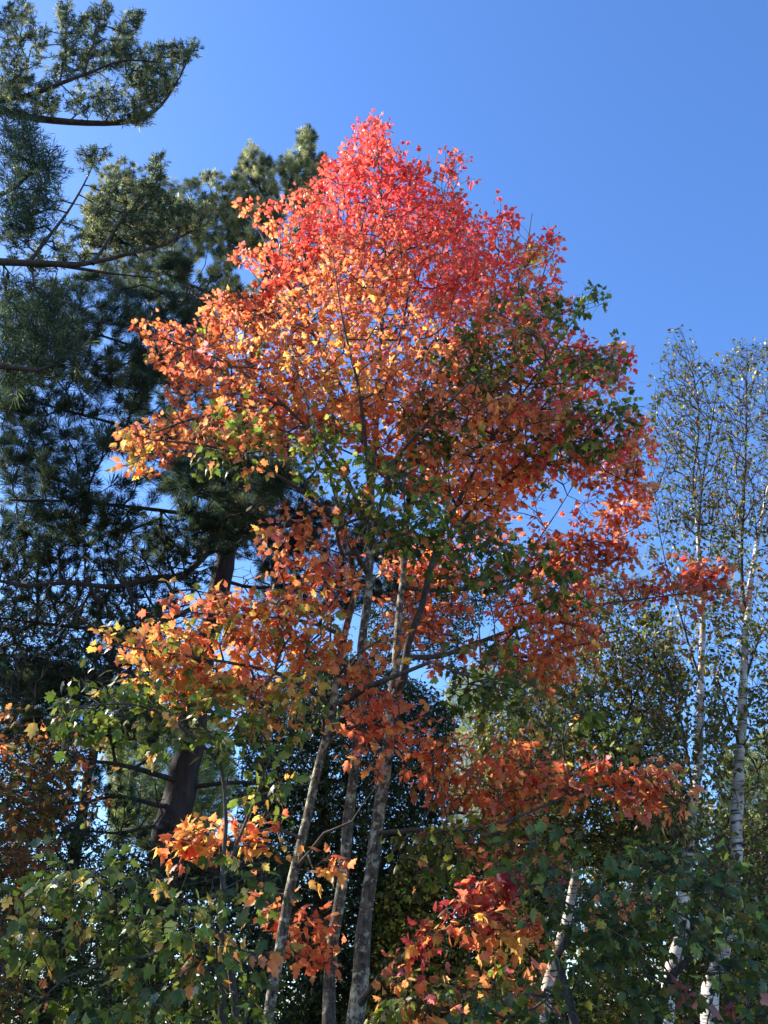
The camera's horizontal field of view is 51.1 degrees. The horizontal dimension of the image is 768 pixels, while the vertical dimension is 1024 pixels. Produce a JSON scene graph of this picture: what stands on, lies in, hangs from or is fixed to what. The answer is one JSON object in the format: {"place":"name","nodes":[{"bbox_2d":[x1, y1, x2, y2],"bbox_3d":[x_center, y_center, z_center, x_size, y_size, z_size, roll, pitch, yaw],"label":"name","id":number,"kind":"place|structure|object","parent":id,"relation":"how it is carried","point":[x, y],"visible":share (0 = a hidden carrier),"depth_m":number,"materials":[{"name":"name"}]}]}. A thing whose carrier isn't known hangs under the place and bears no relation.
{"place":"outdoors","nodes":[
{"label":"outdoors","id":0,"kind":"place"},
{"bbox_2d":[0,0,767,1022],"label":"sky","id":1,"kind":"structure","parent":0,"point":[637,130],"materials":[{"name":"blue"}]},
{"bbox_3d":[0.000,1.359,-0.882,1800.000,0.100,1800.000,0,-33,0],"label":"ground","id":2,"kind":"structure","parent":0,"visible":0},
{"bbox_2d":[0,703,118,1023],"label":"rusty oak","id":3,"kind":"object","parent":2,"relation":"on","point":[17,864],"visible":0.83,"depth_m":6.30,"materials":[{"name":"plant"}]},
{"bbox_2d":[0,587,191,1023],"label":"spruce","id":4,"kind":"object","parent":2,"relation":"on","point":[75,853],"visible":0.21,"depth_m":12.75,"materials":[{"name":"green plant"}]},
{"bbox_2d":[0,0,218,412],"bbox_3d":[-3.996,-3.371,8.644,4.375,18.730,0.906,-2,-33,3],"label":"tufted conifer","id":5,"kind":"object","parent":2,"relation":"on","point":[21,213],"visible":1,"depth_m":8.78,"materials":[{"name":"green plant"}]},
{"bbox_2d":[0,656,310,1023],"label":"green maple","id":6,"kind":"object","parent":2,"relation":"on","point":[224,957],"visible":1,"depth_m":4.26,"materials":[{"name":"green plant"}]},
{"bbox_2d":[101,703,242,854],"bbox_3d":[-6.316,10.151,22.066,4.413,10.672,2.972,-17,-37,24],"label":"distant pine","id":7,"kind":"object","parent":2,"relation":"on","point":[211,796],"visible":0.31,"depth_m":22.91,"materials":[{"name":"green plant"}]},
{"bbox_2d":[82,827,288,1023],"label":"hemlock","id":8,"kind":"object","parent":2,"relation":"on","point":[252,937],"visible":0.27,"depth_m":7.62,"materials":[{"name":"green plant"}]},
{"bbox_2d":[0,121,420,1023],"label":"long needle pine","id":9,"kind":"object","parent":2,"relation":"on","point":[224,517],"visible":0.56,"depth_m":9.83,"materials":[{"name":"green plant"}]},
{"bbox_2d":[2,896,696,1023],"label":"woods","id":10,"kind":"object","parent":2,"relation":"on","point":[286,977],"depth_m":39.20,"materials":[{"name":"green plant"}]},
{"bbox_2d":[231,559,515,1023],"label":"hemlock","id":11,"kind":"object","parent":2,"relation":"on","point":[328,799],"visible":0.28,"depth_m":12.01,"materials":[{"name":"green plant"}]},
{"bbox_2d":[79,108,755,1023],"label":"red maple","id":12,"kind":"object","parent":2,"relation":"on","point":[269,412],"visible":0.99,"depth_m":7.24,"materials":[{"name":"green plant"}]},
{"bbox_2d":[364,792,612,1023],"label":"tree","id":13,"kind":"object","parent":2,"relation":"on","point":[462,957],"visible":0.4,"depth_m":10.35,"materials":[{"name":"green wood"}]},
{"bbox_2d":[440,626,585,951],"bbox_3d":[3.612,8.823,21.740,3.877,12.574,3.109,20,-38,-27],"label":"tree","id":14,"kind":"object","parent":2,"relation":"on","point":[464,722],"visible":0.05,"depth_m":23.12,"materials":[{"name":"green plant"}]},
{"bbox_2d":[456,565,704,1021],"bbox_3d":[2.567,3.924,9.835,3.312,7.648,1.690,0,-33,0],"label":"birch sapling","id":15,"kind":"object","parent":2,"relation":"on","point":[596,818],"visible":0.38,"depth_m":10.33,"materials":[{"name":"green plant"}]},
{"bbox_2d":[441,819,767,1023],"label":"dark maple","id":16,"kind":"object","parent":2,"relation":"on","point":[605,937],"visible":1,"depth_m":4.18,"materials":[{"name":"green plant"}]},
{"bbox_2d":[570,764,767,1023],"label":"tree","id":17,"kind":"object","parent":2,"relation":"on","point":[615,1009],"visible":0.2,"depth_m":11.12,"materials":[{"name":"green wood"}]},
{"bbox_2d":[619,324,743,1023],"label":"paper birch","id":18,"kind":"object","parent":2,"relation":"on","point":[689,830],"visible":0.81,"depth_m":10.10,"materials":[{"name":"green plant"}]},
{"bbox_2d":[698,337,767,1023],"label":"paper birch","id":19,"kind":"object","parent":2,"relation":"on","point":[741,746],"visible":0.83,"depth_m":10.69,"materials":[{"name":"green plant"}]},
{"bbox_2d":[711,727,767,1002],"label":"tree","id":20,"kind":"object","parent":2,"relation":"on","point":[726,803],"visible":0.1,"depth_m":21.05,"materials":[{"name":"green plant"}]}
]}

